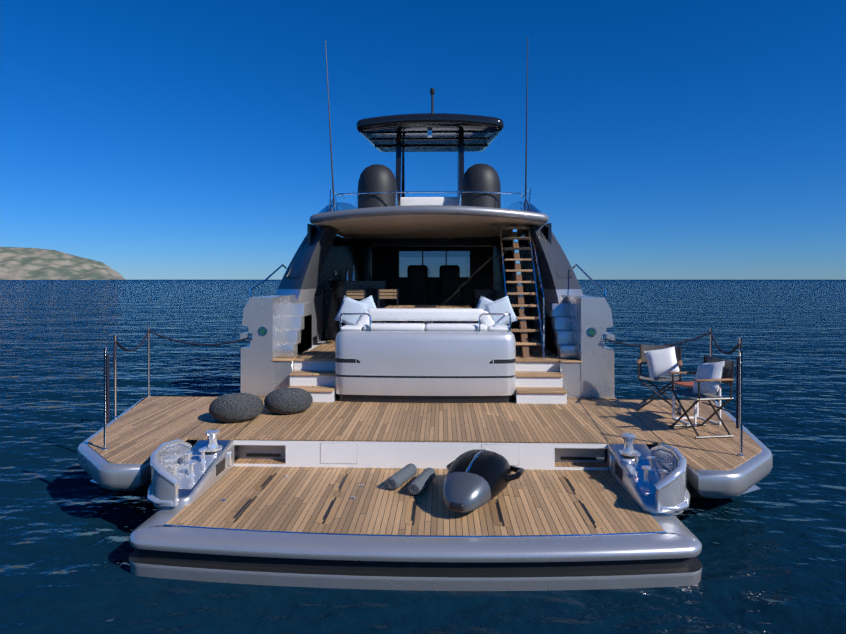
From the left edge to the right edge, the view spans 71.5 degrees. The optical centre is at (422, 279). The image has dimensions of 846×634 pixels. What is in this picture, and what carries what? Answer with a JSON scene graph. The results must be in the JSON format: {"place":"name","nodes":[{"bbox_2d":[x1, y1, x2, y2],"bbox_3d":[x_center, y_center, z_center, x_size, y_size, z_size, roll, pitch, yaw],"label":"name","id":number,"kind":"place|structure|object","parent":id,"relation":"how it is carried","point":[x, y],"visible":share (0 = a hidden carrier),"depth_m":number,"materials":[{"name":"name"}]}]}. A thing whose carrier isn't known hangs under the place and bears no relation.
{"place":"outdoors","nodes":[
{"label":"outdoors","id":0,"kind":"place"},
{"bbox_2d":[0,247,125,279],"bbox_3d":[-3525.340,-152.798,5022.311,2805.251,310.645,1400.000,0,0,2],"label":"headland terrain","id":1,"kind":"structure","parent":0,"point":[18,263],"depth_m":4593.11,"materials":[{"name":"grey stone"}]},
{"bbox_2d":[0,280,845,633],"bbox_3d":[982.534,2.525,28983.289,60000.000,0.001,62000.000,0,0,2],"label":"sea","id":2,"kind":"structure","parent":0,"point":[772,556],"depth_m":7.24,"materials":[{"name":"blue liquid"}]},
{"bbox_2d":[129,466,701,590],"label":"swim platform","id":3,"kind":"structure","parent":2,"relation":"on","point":[367,528],"depth_m":5.00,"materials":[{"name":"brown wood"}]},
{"bbox_2d":[147,429,233,508],"bbox_3d":[-2.459,1.940,6.181,0.545,0.508,1.322,0,0,2],"label":"mooring station","id":4,"kind":"object","parent":3,"relation":"on","point":[183,473],"visible":1,"depth_m":6.06,"materials":[{"name":"silver metal"}]},
{"bbox_2d":[386,463,416,489],"bbox_3d":[-0.223,2.098,6.266,0.149,0.132,0.536,0,0,22],"label":"rolled towel","id":5,"kind":"object","parent":3,"relation":"on","point":[399,478],"visible":1,"depth_m":6.15,"materials":[{"name":"grey fabric"}]},
{"bbox_2d":[408,468,435,494],"bbox_3d":[-0.007,2.098,6.118,0.149,0.132,0.536,0,0,18],"label":"rolled towel","id":6,"kind":"object","parent":3,"relation":"on","point":[420,483],"visible":1,"depth_m":5.98,"materials":[{"name":"grey fabric"}]},
{"bbox_2d":[442,449,523,511],"bbox_3d":[0.518,1.933,5.791,0.777,0.393,1.180,0,0,22],"label":"sea scooter","id":7,"kind":"object","parent":3,"relation":"on","point":[475,479],"visible":1,"depth_m":5.52,"materials":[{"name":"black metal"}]},
{"bbox_2d":[608,433,689,514],"bbox_3d":[2.323,1.940,6.019,0.545,0.508,1.322,0,0,2],"label":"mooring station","id":8,"kind":"object","parent":3,"relation":"on","point":[652,480],"visible":1,"depth_m":5.88,"materials":[{"name":"silver metal"}]},
{"bbox_2d":[234,440,608,469],"bbox_3d":[0.330,2.644,17.852,6.600,1.562,22.204,0,0,2],"label":"transom panel","id":9,"kind":"object","parent":2,"relation":"in","point":[431,454],"visible":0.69,"depth_m":6.78,"materials":[{"name":"silver metal"}]},
{"bbox_2d":[240,264,289,395],"bbox_3d":[-2.501,0.892,14.183,0.530,2.366,9.730,0,0,2],"label":"bulwark","id":10,"kind":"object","parent":9,"relation":"on","point":[263,319],"depth_m":9.38,"materials":[{"name":"white paint"}]},
{"bbox_2d":[106,330,248,422],"bbox_3d":[-3.600,1.179,7.877,1.590,0.763,2.980,0,0,2],"label":"guard rope","id":11,"kind":"object","parent":10,"relation":"attached to","point":[108,372],"visible":0.96,"depth_m":8.05,"materials":[{"name":"black fabric"}]},
{"bbox_2d":[88,396,761,469],"bbox_3d":[-0.019,1.859,7.556,8.877,0.022,3.447,0,0,2],"label":"teak deck","id":12,"kind":"object","parent":9,"relation":"on","point":[141,432],"visible":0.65,"depth_m":7.45,"materials":[{"name":"brown wood"}]},
{"bbox_2d":[102,326,150,449],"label":"railing posts","id":13,"kind":"object","parent":12,"relation":"on","point":[105,398],"visible":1,"depth_m":6.39,"materials":[{"name":"silver metal"}]},
{"bbox_2d":[77,397,197,490],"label":"fold down terrace","id":14,"kind":"structure","parent":12,"relation":"attached to","point":[97,468],"depth_m":5.93,"materials":[{"name":"silver metal"}]},
{"bbox_2d":[209,393,263,422],"bbox_3d":[-2.472,1.685,7.793,0.700,0.331,0.700,0,0,2],"label":"knitted pouf","id":15,"kind":"object","parent":12,"relation":"on","point":[236,407],"visible":1,"depth_m":7.55,"materials":[{"name":"grey fabric"}]},
{"bbox_2d":[264,388,312,413],"bbox_3d":[-1.887,1.690,8.243,0.670,0.321,0.670,0,0,2],"label":"knitted pouf","id":16,"kind":"object","parent":12,"relation":"on","point":[288,400],"visible":1,"depth_m":8.01,"materials":[{"name":"grey fabric"}]},
{"bbox_2d":[335,295,517,402],"bbox_3d":[0.043,1.057,9.384,2.935,1.607,1.258,0,0,2],"label":"sofa","id":17,"kind":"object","parent":12,"relation":"on","point":[426,363],"depth_m":8.80,"materials":[{"name":"white plastic"}]},
{"bbox_2d":[636,344,681,414],"bbox_3d":[3.375,1.398,8.375,0.588,0.897,0.521,0,0,24],"label":"director chair","id":18,"kind":"object","parent":12,"relation":"on","point":[660,360],"visible":0.96,"depth_m":8.39,"materials":[{"name":"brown wood"}]},
{"bbox_2d":[672,381,720,426],"bbox_3d":[3.546,1.606,7.619,0.382,0.490,0.442,0,0,-13],"label":"side table","id":19,"kind":"object","parent":12,"relation":"on","point":[688,384],"visible":0.52,"depth_m":7.63,"materials":[{"name":"white metal"}]},
{"bbox_2d":[668,355,733,438],"bbox_3d":[3.379,1.398,7.126,0.521,0.897,0.588,0,0,-8],"label":"director chair","id":20,"kind":"object","parent":12,"relation":"on","point":[712,374],"visible":1,"depth_m":7.03,"materials":[{"name":"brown wood"}]},
{"bbox_2d":[649,401,772,498],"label":"fold down terrace","id":21,"kind":"structure","parent":12,"relation":"attached to","point":[745,476],"depth_m":5.75,"materials":[{"name":"silver metal"}]},
{"bbox_2d":[709,328,744,456],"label":"railing posts","id":22,"kind":"object","parent":12,"relation":"on","point":[740,454],"visible":0.77,"depth_m":6.16,"materials":[{"name":"silver metal"}]},
{"bbox_2d":[271,295,581,403],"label":"steps","id":23,"kind":"structure","parent":9,"relation":"on","point":[305,359],"depth_m":9.47,"materials":[{"name":"white paint"}]},
{"bbox_2d":[275,225,337,304],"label":"roof pillar","id":24,"kind":"structure","parent":23,"relation":"on","point":[300,278],"depth_m":11.05,"materials":[{"name":"silver metal"}]},
{"bbox_2d":[307,223,550,338],"bbox_3d":[0.235,0.115,15.030,4.680,2.420,8.250,0,0,2],"label":"yacht cabin","id":25,"kind":"object","parent":23,"relation":"on","point":[434,277],"visible":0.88,"depth_m":15.03,"materials":[{"name":"black glass"}]},
{"bbox_2d":[310,205,548,246],"bbox_3d":[0.231,-1.100,14.905,4.600,0.450,9.100,0,0,2],"label":"overhang","id":26,"kind":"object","parent":25,"relation":"on","point":[431,226],"depth_m":11.39,"materials":[{"name":"silver metal"}]},
{"bbox_2d":[318,202,357,213],"bbox_3d":[-1.679,-1.475,15.145,0.708,0.680,8.350,0,0,2],"label":"windshield","id":27,"kind":"object","parent":26,"relation":"on","point":[340,206],"visible":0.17,"depth_m":12.05,"materials":[{"name":"glass"}]},
{"bbox_2d":[325,38,530,210],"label":"flybridge fittings","id":28,"kind":"object","parent":26,"relation":"on","point":[400,135],"visible":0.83,"depth_m":12.09,"materials":[{"name":"metal"}]},
{"bbox_2d":[505,201,540,212],"bbox_3d":[2.152,-1.475,15.015,0.708,0.680,8.350,0,0,2],"label":"windshield","id":29,"kind":"object","parent":26,"relation":"on","point":[518,206],"visible":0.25,"depth_m":11.86,"materials":[{"name":"glass"}]},
{"bbox_2d":[500,227,544,357],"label":"staircase","id":30,"kind":"structure","parent":23,"relation":"on","point":[522,317],"depth_m":10.35,"materials":[{"name":"brown wood"}]},
{"bbox_2d":[522,223,583,304],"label":"roof pillar","id":31,"kind":"structure","parent":23,"relation":"on","point":[558,277],"depth_m":10.85,"materials":[{"name":"silver metal"}]},
{"bbox_2d":[567,264,614,397],"bbox_3d":[2.906,0.892,13.999,0.530,2.366,9.730,0,0,2],"label":"bulwark","id":32,"kind":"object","parent":9,"relation":"on","point":[591,319],"depth_m":9.20,"materials":[{"name":"white paint"}]},
{"bbox_2d":[605,332,741,427],"bbox_3d":[3.577,1.179,7.634,1.590,0.763,2.980,0,0,2],"label":"guard rope","id":33,"kind":"object","parent":32,"relation":"attached to","point":[739,345],"visible":0.79,"depth_m":7.75,"materials":[{"name":"black fabric"}]},
{"bbox_2d":[0,0,845,279],"label":"sky","id":34,"kind":"structure","parent":0,"point":[142,139],"materials":[{"name":"blue"}]}
]}

